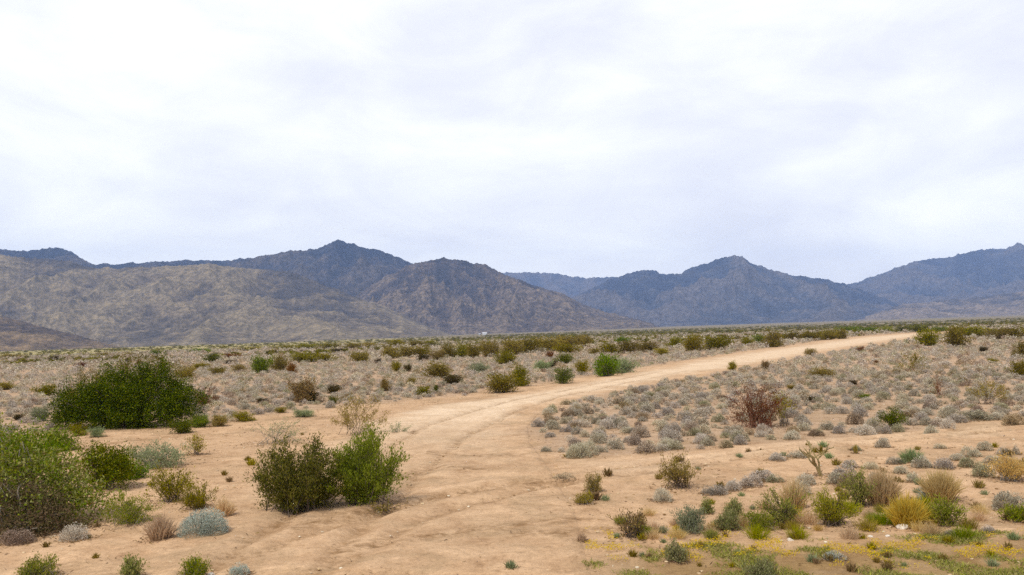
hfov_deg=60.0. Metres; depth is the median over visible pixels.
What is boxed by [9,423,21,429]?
bursage shrub
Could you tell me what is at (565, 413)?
bursage shrub
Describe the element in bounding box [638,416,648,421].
bursage shrub
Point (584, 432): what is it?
bursage shrub
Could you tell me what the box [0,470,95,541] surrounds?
desert shrub
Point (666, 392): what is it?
bursage shrub
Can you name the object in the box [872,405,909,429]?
creosote bush
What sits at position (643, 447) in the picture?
bursage shrub
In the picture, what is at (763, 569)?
desert shrub
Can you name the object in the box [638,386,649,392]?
bursage shrub
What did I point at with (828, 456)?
dry weed
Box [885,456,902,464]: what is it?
bursage shrub
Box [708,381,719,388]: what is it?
bursage shrub
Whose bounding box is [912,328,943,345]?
creosote bush
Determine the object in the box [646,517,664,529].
grass tuft
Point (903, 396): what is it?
bursage shrub
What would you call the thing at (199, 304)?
mountain
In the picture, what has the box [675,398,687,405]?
bursage shrub
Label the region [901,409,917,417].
bursage shrub
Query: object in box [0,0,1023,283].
sky
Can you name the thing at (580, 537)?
grass tuft
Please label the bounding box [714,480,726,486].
dry weed
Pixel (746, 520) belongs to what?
grass tuft
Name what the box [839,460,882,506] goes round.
desert shrub
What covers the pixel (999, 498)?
bursage shrub
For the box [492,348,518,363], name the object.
creosote bush
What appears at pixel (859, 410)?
bursage shrub
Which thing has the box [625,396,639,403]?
bursage shrub
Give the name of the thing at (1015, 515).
desert shrub
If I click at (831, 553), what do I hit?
desert shrub
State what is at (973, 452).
bursage shrub
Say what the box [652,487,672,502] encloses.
bursage shrub
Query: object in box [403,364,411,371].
desert shrub
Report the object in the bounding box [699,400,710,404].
bursage shrub
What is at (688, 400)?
bursage shrub
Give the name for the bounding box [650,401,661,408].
bursage shrub
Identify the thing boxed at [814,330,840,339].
creosote bush
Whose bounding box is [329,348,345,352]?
desert shrub
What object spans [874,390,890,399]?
bursage shrub
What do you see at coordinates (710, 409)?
bursage shrub
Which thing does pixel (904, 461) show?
dry weed
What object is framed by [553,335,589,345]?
creosote bush
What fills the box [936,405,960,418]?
bursage shrub
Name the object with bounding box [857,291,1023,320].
foothill
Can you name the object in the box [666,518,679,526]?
grass tuft
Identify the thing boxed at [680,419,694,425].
bursage shrub
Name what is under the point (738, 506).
desert shrub
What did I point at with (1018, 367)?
creosote bush
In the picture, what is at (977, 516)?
grass tuft
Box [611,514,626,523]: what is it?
grass tuft
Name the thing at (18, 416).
desert shrub
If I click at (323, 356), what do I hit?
creosote bush
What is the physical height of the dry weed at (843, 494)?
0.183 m
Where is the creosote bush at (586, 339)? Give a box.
[576,334,593,345]
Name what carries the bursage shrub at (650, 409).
on the desert ground at (108, 545)
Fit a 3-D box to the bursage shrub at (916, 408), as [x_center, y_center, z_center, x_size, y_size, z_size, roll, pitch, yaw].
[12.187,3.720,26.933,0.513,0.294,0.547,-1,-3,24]
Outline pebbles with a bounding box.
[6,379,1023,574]
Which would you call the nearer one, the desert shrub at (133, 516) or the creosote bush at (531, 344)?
the desert shrub at (133, 516)
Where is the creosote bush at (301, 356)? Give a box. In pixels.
[285,351,320,362]
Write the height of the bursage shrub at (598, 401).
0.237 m
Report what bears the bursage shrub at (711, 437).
on the desert ground at (108, 545)
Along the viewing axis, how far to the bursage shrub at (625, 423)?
25.24 m
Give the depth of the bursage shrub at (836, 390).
35.00 m
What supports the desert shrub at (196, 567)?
on the desert ground at (108, 545)
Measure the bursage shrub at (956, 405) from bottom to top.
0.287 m
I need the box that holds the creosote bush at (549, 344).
[534,333,567,351]
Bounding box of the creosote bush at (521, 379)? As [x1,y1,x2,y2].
[507,361,530,386]
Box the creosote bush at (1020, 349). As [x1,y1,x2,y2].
[1010,335,1023,356]
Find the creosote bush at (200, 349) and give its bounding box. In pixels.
[189,348,210,352]
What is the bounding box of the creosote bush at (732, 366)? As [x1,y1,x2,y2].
[726,360,737,369]
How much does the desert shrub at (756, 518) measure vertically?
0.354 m
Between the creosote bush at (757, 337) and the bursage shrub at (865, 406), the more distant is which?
the creosote bush at (757, 337)
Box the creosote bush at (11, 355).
[0,353,24,358]
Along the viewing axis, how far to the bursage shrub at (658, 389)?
39.82 m
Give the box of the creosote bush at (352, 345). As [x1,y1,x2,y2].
[346,343,368,348]
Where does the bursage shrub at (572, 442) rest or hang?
on the desert ground at (108, 545)
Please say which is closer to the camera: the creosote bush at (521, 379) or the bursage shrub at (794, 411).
the bursage shrub at (794, 411)
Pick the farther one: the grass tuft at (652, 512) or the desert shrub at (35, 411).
the desert shrub at (35, 411)
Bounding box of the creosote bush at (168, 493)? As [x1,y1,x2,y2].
[142,459,196,503]
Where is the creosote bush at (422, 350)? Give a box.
[414,345,431,354]
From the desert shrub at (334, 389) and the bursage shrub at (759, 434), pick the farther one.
the desert shrub at (334, 389)
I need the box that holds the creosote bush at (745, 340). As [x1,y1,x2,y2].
[740,337,754,344]
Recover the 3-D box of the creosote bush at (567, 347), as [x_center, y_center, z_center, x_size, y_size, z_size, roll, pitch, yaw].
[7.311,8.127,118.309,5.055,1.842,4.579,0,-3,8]
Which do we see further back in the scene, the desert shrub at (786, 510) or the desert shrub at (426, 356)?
the desert shrub at (426, 356)
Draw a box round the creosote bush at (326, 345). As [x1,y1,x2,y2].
[314,342,342,348]
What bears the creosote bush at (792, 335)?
on the desert ground at (108, 545)
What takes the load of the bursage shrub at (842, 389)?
on the desert ground at (108, 545)
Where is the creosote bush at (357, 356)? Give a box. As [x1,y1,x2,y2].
[345,349,370,361]
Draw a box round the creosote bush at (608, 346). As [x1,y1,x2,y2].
[597,341,623,353]
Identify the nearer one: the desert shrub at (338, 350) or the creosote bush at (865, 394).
the creosote bush at (865, 394)
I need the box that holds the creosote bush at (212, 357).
[201,351,222,361]
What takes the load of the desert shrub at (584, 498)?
on the desert ground at (108, 545)
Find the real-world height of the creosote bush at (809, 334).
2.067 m
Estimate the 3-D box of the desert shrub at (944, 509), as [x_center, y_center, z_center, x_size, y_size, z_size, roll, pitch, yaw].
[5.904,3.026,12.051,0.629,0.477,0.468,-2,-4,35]
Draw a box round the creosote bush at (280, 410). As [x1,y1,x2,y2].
[273,406,287,412]
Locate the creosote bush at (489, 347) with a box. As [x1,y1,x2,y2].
[477,340,500,356]
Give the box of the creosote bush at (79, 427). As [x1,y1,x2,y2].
[68,422,88,435]
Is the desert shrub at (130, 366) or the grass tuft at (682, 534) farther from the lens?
the desert shrub at (130, 366)
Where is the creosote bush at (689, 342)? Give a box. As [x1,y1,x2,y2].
[681,331,707,351]
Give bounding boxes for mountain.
[0,239,412,296]
[0,254,452,346]
[357,257,659,334]
[502,272,614,297]
[572,255,899,326]
[846,242,1023,304]
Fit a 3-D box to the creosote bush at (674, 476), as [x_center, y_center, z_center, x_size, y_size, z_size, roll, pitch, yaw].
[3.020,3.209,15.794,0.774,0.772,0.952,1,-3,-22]
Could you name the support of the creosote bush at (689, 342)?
on the desert ground at (108, 545)
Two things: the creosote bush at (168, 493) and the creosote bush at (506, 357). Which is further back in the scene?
the creosote bush at (506, 357)
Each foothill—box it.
[0,316,118,350]
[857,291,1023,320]
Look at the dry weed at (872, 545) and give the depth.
11.06 m
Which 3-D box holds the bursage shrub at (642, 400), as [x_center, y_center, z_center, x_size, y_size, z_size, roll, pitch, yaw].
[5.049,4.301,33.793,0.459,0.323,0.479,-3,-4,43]
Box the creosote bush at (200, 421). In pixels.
[188,413,209,427]
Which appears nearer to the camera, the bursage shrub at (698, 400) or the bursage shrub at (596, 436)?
the bursage shrub at (596, 436)
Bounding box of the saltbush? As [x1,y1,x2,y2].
[175,506,231,538]
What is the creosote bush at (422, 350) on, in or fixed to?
on the desert ground at (108, 545)
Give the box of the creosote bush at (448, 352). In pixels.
[440,343,457,357]
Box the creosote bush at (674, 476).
[658,447,703,488]
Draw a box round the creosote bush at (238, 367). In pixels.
[228,364,247,371]
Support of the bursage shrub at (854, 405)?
on the desert ground at (108, 545)
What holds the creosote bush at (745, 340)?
on the desert ground at (108, 545)
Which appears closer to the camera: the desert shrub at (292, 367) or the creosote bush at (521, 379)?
the creosote bush at (521, 379)
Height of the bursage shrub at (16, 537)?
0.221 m
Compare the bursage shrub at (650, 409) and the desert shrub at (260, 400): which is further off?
the desert shrub at (260, 400)
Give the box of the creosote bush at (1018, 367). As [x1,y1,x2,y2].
[1005,359,1023,376]
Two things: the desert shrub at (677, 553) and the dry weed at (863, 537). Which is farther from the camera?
the dry weed at (863, 537)
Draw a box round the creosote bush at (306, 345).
[296,343,321,348]
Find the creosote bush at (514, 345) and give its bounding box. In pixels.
[500,337,528,354]
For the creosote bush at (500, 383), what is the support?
on the desert ground at (108, 545)
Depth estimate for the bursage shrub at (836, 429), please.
22.88 m
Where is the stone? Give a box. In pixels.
[896,523,909,528]
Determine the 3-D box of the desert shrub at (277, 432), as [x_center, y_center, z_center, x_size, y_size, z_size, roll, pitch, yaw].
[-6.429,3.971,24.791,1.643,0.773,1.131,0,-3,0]
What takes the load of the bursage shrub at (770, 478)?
on the desert ground at (108, 545)
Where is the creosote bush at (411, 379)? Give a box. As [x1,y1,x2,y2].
[407,377,418,383]
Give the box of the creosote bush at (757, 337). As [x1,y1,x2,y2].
[750,333,765,342]
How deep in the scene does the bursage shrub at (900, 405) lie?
28.98 m
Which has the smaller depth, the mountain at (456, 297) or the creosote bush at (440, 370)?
the creosote bush at (440, 370)
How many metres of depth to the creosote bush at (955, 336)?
94.29 m
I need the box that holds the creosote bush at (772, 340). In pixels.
[760,328,787,346]
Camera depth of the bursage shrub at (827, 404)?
29.26 m
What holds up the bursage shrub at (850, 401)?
on the desert ground at (108, 545)
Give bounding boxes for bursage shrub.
[0,528,37,545]
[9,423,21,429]
[43,421,55,430]
[58,521,90,541]
[220,413,233,421]
[238,403,249,409]
[251,408,264,414]
[271,398,282,405]
[284,400,295,405]
[325,400,335,407]
[530,417,546,426]
[541,406,555,414]
[541,446,551,451]
[543,419,561,429]
[544,415,558,424]
[544,432,556,437]
[547,404,557,412]
[552,472,574,480]
[558,416,572,423]
[559,426,572,431]
[560,399,569,404]
[560,409,574,416]
[565,441,592,458]
[567,419,579,425]
[567,436,581,446]
[569,409,583,415]
[569,421,580,426]
[570,426,583,434]
[571,403,583,408]
[576,420,591,427]
[577,438,599,455]
[579,406,594,413]
[579,429,589,437]
[586,414,601,423]
[588,432,606,444]
[589,429,603,436]
[593,396,605,402]
[593,399,604,404]
[593,425,605,432]
[596,444,607,452]
[599,417,615,428]
[605,437,624,449]
[610,416,621,427]
[612,395,623,403]
[617,416,627,422]
[617,420,629,429]
[618,401,628,408]
[618,405,632,414]
[619,425,631,432]
[624,391,633,395]
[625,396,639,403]
[626,384,638,390]
[626,405,638,411]
[626,433,642,445]
[630,425,650,437]
[635,412,650,418]
[635,439,656,453]
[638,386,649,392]
[638,404,654,412]
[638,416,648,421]
[639,396,649,404]
[640,400,655,410]
[641,395,652,400]
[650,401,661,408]
[652,393,664,398]
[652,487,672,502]
[653,419,667,431]
[654,386,664,392]
[655,437,673,447]
[655,443,669,451]
[657,428,674,438]
[659,406,675,415]
[660,389,670,396]
[661,428,683,441]
[662,420,682,432]
[666,439,683,449]
[668,392,679,398]
[669,401,681,408]
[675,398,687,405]
[676,409,695,420]
[678,397,691,402]
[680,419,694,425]
[682,392,693,398]
[684,421,699,430]
[686,427,702,435]
[691,414,708,424]
[693,407,710,416]
[693,433,709,443]
[694,392,708,398]
[694,397,705,403]
[695,423,711,433]
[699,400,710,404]
[699,436,714,446]
[700,485,713,495]
[702,432,717,440]
[704,405,715,412]
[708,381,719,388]
[709,484,728,495]
[710,412,726,422]
[714,402,727,408]
[716,394,726,398]
[718,439,733,448]
[720,429,732,434]
[725,479,742,491]
[726,424,743,431]
[728,429,749,441]
[733,434,747,444]
[739,473,763,488]
[748,469,773,481]
[754,430,768,436]
[755,423,768,431]
[765,382,777,388]
[765,474,784,482]
[768,452,786,461]
[781,411,792,417]
[783,429,800,439]
[786,407,799,415]
[786,426,800,432]
[787,394,800,400]
[787,397,799,406]
[787,449,807,458]
[793,413,806,421]
[795,422,811,430]
[795,473,816,485]
[796,418,813,425]
[796,480,810,494]
[808,428,824,435]
[818,420,833,429]
[821,401,836,409]
[826,472,844,484]
[830,388,841,394]
[832,424,846,433]
[832,463,855,476]
[833,405,849,413]
[836,387,846,393]
[836,472,854,487]
[840,396,852,403]
[841,459,857,467]
[844,413,863,424]
[848,425,862,432]
[849,402,864,412]
[851,388,863,398]
[852,406,868,416]
[853,399,863,405]
[854,424,876,435]
[860,396,872,401]
[862,403,873,409]
[862,461,878,469]
[864,417,882,427]
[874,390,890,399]
[875,423,891,433]
[875,437,890,447]
[880,385,888,390]
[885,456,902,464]
[891,384,905,391]
[891,423,904,431]
[892,464,909,474]
[894,400,907,408]
[897,393,909,399]
[898,417,918,425]
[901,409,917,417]
[906,471,918,482]
[907,389,920,395]
[907,406,919,414]
[910,454,933,468]
[913,412,929,419]
[916,485,927,500]
[918,416,930,424]
[920,407,935,415]
[922,399,936,408]
[923,394,936,401]
[924,424,939,433]
[929,388,937,393]
[930,417,943,425]
[932,456,955,469]
[933,443,946,448]
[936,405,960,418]
[939,417,956,428]
[941,387,951,395]
[943,404,960,412]
[945,413,967,422]
[949,453,965,460]
[958,409,993,420]
[958,455,978,468]
[959,445,982,456]
[963,391,976,396]
[965,395,979,402]
[969,461,997,477]
[971,405,983,411]
[976,440,993,450]
[977,391,993,398]
[983,455,1001,464]
[983,524,995,532]
[988,411,1006,419]
[990,490,1023,510]
[993,402,1010,408]
[994,407,1009,413]
[996,446,1009,454]
[1001,412,1023,425]
[1007,393,1020,399]
[1012,444,1019,454]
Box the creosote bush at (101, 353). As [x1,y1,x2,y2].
[95,352,110,355]
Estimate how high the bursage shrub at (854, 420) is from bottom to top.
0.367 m
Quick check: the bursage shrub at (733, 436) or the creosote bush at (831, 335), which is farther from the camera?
the creosote bush at (831, 335)
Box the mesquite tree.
[41,349,216,429]
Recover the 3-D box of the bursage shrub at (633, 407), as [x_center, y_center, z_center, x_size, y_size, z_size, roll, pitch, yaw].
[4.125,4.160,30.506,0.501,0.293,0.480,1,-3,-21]
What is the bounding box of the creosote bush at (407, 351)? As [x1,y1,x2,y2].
[395,344,420,357]
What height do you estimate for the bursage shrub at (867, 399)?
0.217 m
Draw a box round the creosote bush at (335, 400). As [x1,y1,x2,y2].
[327,394,338,403]
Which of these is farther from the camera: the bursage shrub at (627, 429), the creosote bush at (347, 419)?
the creosote bush at (347, 419)
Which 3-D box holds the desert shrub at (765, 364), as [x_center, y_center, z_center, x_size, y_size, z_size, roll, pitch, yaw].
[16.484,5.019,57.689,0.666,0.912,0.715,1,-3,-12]
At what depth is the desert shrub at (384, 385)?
47.19 m
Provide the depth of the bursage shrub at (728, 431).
23.20 m
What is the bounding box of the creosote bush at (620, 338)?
[614,336,634,342]
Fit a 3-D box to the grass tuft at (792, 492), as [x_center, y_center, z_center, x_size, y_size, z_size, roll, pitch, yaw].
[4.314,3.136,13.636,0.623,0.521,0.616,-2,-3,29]
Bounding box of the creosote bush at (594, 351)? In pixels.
[588,347,600,353]
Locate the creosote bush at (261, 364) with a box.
[249,353,276,372]
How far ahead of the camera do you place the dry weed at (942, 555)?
10.39 m
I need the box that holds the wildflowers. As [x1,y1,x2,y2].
[585,526,1023,568]
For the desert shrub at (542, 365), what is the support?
on the desert ground at (108, 545)
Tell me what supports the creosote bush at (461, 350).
on the desert ground at (108, 545)
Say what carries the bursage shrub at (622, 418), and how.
on the desert ground at (108, 545)
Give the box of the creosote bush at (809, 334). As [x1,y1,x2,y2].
[799,331,822,340]
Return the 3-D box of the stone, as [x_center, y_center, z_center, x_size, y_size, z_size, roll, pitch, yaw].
[5.331,3.266,12.075,0.199,0.106,0.167,-2,-3,28]
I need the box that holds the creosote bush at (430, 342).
[424,340,440,344]
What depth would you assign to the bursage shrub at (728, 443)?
20.71 m
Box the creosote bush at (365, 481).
[315,421,413,506]
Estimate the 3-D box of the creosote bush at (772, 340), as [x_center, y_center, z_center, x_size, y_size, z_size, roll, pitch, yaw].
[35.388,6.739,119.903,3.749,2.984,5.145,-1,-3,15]
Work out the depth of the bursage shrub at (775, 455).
18.47 m
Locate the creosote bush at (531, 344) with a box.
[518,335,546,352]
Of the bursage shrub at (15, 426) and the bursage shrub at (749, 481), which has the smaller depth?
the bursage shrub at (749, 481)
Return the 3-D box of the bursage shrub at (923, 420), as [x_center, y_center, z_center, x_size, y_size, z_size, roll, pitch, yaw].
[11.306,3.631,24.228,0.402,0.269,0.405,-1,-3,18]
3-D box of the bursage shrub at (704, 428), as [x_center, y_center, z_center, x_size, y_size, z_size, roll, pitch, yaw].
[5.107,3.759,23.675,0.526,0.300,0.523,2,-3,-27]
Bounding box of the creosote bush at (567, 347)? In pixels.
[549,342,582,352]
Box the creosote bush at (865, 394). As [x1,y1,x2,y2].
[859,393,869,398]
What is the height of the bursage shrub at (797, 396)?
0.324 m
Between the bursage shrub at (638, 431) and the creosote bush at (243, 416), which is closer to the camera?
the bursage shrub at (638, 431)
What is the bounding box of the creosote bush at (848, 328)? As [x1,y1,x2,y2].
[836,325,857,330]
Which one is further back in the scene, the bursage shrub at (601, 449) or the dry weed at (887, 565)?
the bursage shrub at (601, 449)
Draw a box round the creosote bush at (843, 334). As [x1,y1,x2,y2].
[834,328,848,338]
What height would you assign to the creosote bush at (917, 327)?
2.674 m
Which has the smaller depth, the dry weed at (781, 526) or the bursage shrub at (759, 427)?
the dry weed at (781, 526)
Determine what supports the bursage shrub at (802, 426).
on the desert ground at (108, 545)
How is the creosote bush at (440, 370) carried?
on the desert ground at (108, 545)
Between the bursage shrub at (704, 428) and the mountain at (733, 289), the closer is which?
the bursage shrub at (704, 428)
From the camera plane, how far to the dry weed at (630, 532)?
12.09 m
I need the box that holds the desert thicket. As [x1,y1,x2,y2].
[0,412,123,532]
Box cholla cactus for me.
[799,440,833,475]
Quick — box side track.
[550,419,1023,486]
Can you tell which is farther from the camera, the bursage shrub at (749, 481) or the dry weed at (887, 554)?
the bursage shrub at (749, 481)
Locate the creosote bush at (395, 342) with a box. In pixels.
[387,339,405,345]
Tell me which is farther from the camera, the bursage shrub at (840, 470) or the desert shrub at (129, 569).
the bursage shrub at (840, 470)
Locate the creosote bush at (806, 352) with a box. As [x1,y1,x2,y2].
[803,348,816,355]
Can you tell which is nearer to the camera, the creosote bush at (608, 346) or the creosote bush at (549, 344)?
the creosote bush at (608, 346)
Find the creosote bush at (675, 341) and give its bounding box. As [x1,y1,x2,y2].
[663,335,682,347]
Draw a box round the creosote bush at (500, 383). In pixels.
[484,371,523,393]
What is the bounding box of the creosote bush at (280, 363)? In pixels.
[268,353,290,370]
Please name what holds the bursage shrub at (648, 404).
on the desert ground at (108, 545)
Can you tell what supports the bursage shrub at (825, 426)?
on the desert ground at (108, 545)
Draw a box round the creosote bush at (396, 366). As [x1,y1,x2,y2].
[391,359,402,371]
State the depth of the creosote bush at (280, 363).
85.50 m
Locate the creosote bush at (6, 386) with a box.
[0,381,14,389]
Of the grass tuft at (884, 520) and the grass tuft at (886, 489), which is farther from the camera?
the grass tuft at (886, 489)
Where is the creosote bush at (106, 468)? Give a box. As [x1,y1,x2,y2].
[66,438,142,491]
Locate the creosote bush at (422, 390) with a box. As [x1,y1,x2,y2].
[416,385,433,395]
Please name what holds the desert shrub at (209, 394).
on the desert ground at (108, 545)
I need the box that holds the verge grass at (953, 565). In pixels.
[581,528,1023,574]
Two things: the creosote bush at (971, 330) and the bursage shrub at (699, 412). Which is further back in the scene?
the creosote bush at (971, 330)
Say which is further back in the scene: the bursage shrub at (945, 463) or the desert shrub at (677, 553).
the bursage shrub at (945, 463)
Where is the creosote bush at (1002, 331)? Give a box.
[975,326,1014,338]
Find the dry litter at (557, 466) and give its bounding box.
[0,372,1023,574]
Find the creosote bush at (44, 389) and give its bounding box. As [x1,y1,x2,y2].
[26,382,59,395]
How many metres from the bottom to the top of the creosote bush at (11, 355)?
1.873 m
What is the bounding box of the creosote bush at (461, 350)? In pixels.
[452,339,470,357]
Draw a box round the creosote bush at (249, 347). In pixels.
[235,346,260,349]
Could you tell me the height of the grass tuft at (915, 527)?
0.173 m
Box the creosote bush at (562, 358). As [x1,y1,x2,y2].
[552,351,579,362]
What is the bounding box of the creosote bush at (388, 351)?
[379,345,399,358]
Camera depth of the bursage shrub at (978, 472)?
15.74 m
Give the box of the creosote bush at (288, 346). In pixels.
[271,344,298,349]
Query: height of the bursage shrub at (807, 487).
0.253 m
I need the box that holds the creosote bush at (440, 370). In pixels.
[420,360,453,377]
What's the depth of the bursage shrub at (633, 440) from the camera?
21.92 m
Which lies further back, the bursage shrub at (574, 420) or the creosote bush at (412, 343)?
the creosote bush at (412, 343)
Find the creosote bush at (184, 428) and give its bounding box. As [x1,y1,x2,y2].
[162,418,195,433]
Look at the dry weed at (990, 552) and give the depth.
10.49 m
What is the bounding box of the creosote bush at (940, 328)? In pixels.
[931,325,947,331]
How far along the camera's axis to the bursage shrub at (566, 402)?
34.51 m
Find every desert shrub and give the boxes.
[0,412,80,471]
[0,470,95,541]
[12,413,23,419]
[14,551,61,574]
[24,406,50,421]
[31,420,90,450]
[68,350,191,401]
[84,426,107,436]
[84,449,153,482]
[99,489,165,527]
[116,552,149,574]
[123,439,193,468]
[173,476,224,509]
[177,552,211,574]
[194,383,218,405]
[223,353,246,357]
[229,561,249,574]
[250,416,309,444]
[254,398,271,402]
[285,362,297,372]
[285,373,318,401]
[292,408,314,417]
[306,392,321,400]
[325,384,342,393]
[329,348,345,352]
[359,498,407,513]
[379,377,390,390]
[390,421,411,431]
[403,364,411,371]
[417,353,429,360]
[443,372,462,383]
[467,361,492,372]
[532,359,553,371]
[544,351,553,357]
[549,360,557,367]
[573,492,593,504]
[583,470,604,491]
[612,356,642,373]
[659,537,689,563]
[667,504,707,534]
[698,496,714,513]
[710,505,743,530]
[721,493,744,515]
[723,380,789,427]
[739,556,781,574]
[741,506,779,530]
[750,482,811,526]
[760,359,769,368]
[770,391,796,425]
[787,384,795,388]
[805,395,815,401]
[808,484,863,527]
[823,550,847,560]
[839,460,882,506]
[893,353,933,370]
[923,493,971,527]
[930,376,945,396]
[966,378,1008,403]
[978,347,989,350]
[982,448,1023,481]
[994,498,1023,522]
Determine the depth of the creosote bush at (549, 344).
137.13 m
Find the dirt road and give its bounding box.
[117,331,948,574]
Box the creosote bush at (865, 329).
[856,327,877,330]
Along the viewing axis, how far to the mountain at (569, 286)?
7747.60 m
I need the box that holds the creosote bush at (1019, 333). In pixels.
[998,326,1023,337]
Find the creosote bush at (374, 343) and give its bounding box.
[363,342,388,346]
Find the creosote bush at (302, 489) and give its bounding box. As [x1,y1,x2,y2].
[243,430,348,517]
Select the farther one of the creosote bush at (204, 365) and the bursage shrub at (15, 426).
the creosote bush at (204, 365)
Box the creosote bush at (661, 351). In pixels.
[652,348,669,354]
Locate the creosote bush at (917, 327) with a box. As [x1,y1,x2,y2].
[908,324,931,331]
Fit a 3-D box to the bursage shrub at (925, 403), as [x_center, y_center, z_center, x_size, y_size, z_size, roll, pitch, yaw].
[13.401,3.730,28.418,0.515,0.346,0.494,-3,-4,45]
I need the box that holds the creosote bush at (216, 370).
[207,366,226,373]
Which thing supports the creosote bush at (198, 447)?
on the desert ground at (108, 545)
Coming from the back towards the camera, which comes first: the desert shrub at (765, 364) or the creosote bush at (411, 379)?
the desert shrub at (765, 364)
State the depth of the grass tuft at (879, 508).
13.12 m
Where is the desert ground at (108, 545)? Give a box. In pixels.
[0,315,1023,574]
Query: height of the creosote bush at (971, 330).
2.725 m
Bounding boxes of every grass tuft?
[140,512,180,540]
[213,498,237,516]
[503,558,517,568]
[576,531,587,541]
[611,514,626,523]
[634,525,653,534]
[639,505,657,515]
[643,527,661,539]
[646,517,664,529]
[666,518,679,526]
[667,527,690,538]
[698,527,722,539]
[704,522,716,527]
[735,512,749,527]
[741,523,776,540]
[754,496,779,509]
[774,477,815,508]
[783,517,801,529]
[785,522,813,539]
[786,530,799,539]
[790,506,820,524]
[812,523,821,530]
[834,525,863,539]
[838,497,862,513]
[849,515,883,532]
[860,508,876,516]
[861,509,892,525]
[862,465,906,506]
[864,510,886,521]
[873,502,887,512]
[878,489,933,527]
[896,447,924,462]
[910,520,931,532]
[911,465,968,501]
[911,492,934,508]
[916,518,947,535]
[929,511,948,523]
[943,522,982,539]
[958,515,982,529]
[968,502,992,514]
[968,510,989,520]
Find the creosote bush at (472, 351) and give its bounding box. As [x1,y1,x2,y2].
[465,341,484,357]
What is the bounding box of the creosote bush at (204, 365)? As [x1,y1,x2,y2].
[192,362,210,368]
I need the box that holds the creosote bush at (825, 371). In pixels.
[803,367,838,377]
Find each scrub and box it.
[0,317,1023,363]
[0,323,1023,452]
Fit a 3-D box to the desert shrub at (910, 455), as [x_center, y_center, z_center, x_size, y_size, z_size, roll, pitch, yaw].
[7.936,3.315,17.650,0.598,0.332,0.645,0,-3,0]
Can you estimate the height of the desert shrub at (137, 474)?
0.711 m
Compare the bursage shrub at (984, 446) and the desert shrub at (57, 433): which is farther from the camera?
the desert shrub at (57, 433)
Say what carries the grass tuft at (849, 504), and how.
on the desert ground at (108, 545)
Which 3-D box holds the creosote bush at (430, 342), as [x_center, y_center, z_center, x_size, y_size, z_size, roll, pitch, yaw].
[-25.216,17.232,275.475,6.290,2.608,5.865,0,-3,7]
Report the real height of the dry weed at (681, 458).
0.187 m
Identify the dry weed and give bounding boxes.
[39,540,50,547]
[245,459,257,465]
[587,489,602,500]
[600,493,610,500]
[602,468,612,476]
[607,502,648,538]
[626,548,637,557]
[636,533,647,540]
[654,471,662,478]
[655,525,669,533]
[675,455,684,461]
[691,540,703,547]
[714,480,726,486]
[778,522,786,528]
[804,553,819,562]
[812,557,821,563]
[815,446,827,452]
[817,440,829,446]
[823,452,833,458]
[823,553,837,560]
[831,458,841,465]
[835,488,850,499]
[844,562,857,572]
[857,533,867,538]
[865,542,876,549]
[871,555,882,562]
[879,561,895,569]
[882,551,892,557]
[883,559,894,564]
[897,457,908,463]
[912,487,920,493]
[913,478,922,484]
[936,553,949,559]
[940,535,954,543]
[970,479,985,487]
[978,489,988,494]
[983,549,998,555]
[983,556,1001,566]
[1000,447,1014,455]
[1004,530,1021,539]
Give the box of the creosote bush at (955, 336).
[942,321,975,346]
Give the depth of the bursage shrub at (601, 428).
24.57 m
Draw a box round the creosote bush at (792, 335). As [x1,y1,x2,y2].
[782,330,805,340]
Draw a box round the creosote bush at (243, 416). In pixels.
[230,410,256,421]
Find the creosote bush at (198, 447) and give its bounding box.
[182,432,206,454]
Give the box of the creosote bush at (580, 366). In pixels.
[573,357,590,373]
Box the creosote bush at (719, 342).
[698,335,737,349]
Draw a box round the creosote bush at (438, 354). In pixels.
[427,348,445,359]
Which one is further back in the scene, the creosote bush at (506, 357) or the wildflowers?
the creosote bush at (506, 357)
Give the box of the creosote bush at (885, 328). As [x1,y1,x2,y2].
[876,325,893,331]
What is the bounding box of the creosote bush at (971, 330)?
[952,324,994,336]
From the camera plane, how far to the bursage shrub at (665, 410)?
29.01 m
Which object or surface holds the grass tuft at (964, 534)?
on the desert ground at (108, 545)
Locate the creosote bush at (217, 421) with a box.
[209,414,230,426]
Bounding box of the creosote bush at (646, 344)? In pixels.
[637,340,660,350]
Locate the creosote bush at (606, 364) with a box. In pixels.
[590,350,621,376]
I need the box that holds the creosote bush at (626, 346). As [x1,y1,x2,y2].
[614,338,643,352]
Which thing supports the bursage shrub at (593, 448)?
on the desert ground at (108, 545)
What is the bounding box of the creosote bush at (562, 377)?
[552,366,574,383]
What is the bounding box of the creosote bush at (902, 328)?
[894,326,913,331]
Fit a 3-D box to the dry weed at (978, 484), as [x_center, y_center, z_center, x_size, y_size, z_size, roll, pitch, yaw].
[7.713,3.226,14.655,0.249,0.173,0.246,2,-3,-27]
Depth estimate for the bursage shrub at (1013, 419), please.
23.28 m
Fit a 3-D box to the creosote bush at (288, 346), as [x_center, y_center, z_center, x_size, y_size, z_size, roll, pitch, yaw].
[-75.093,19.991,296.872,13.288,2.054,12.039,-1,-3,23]
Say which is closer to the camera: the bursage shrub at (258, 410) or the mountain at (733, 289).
the bursage shrub at (258, 410)
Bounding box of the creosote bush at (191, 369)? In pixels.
[174,364,197,377]
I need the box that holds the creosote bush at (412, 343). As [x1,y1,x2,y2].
[402,340,424,345]
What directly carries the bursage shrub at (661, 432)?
on the desert ground at (108, 545)
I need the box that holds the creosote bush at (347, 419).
[330,392,389,434]
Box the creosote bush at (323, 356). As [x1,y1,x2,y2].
[314,350,338,360]

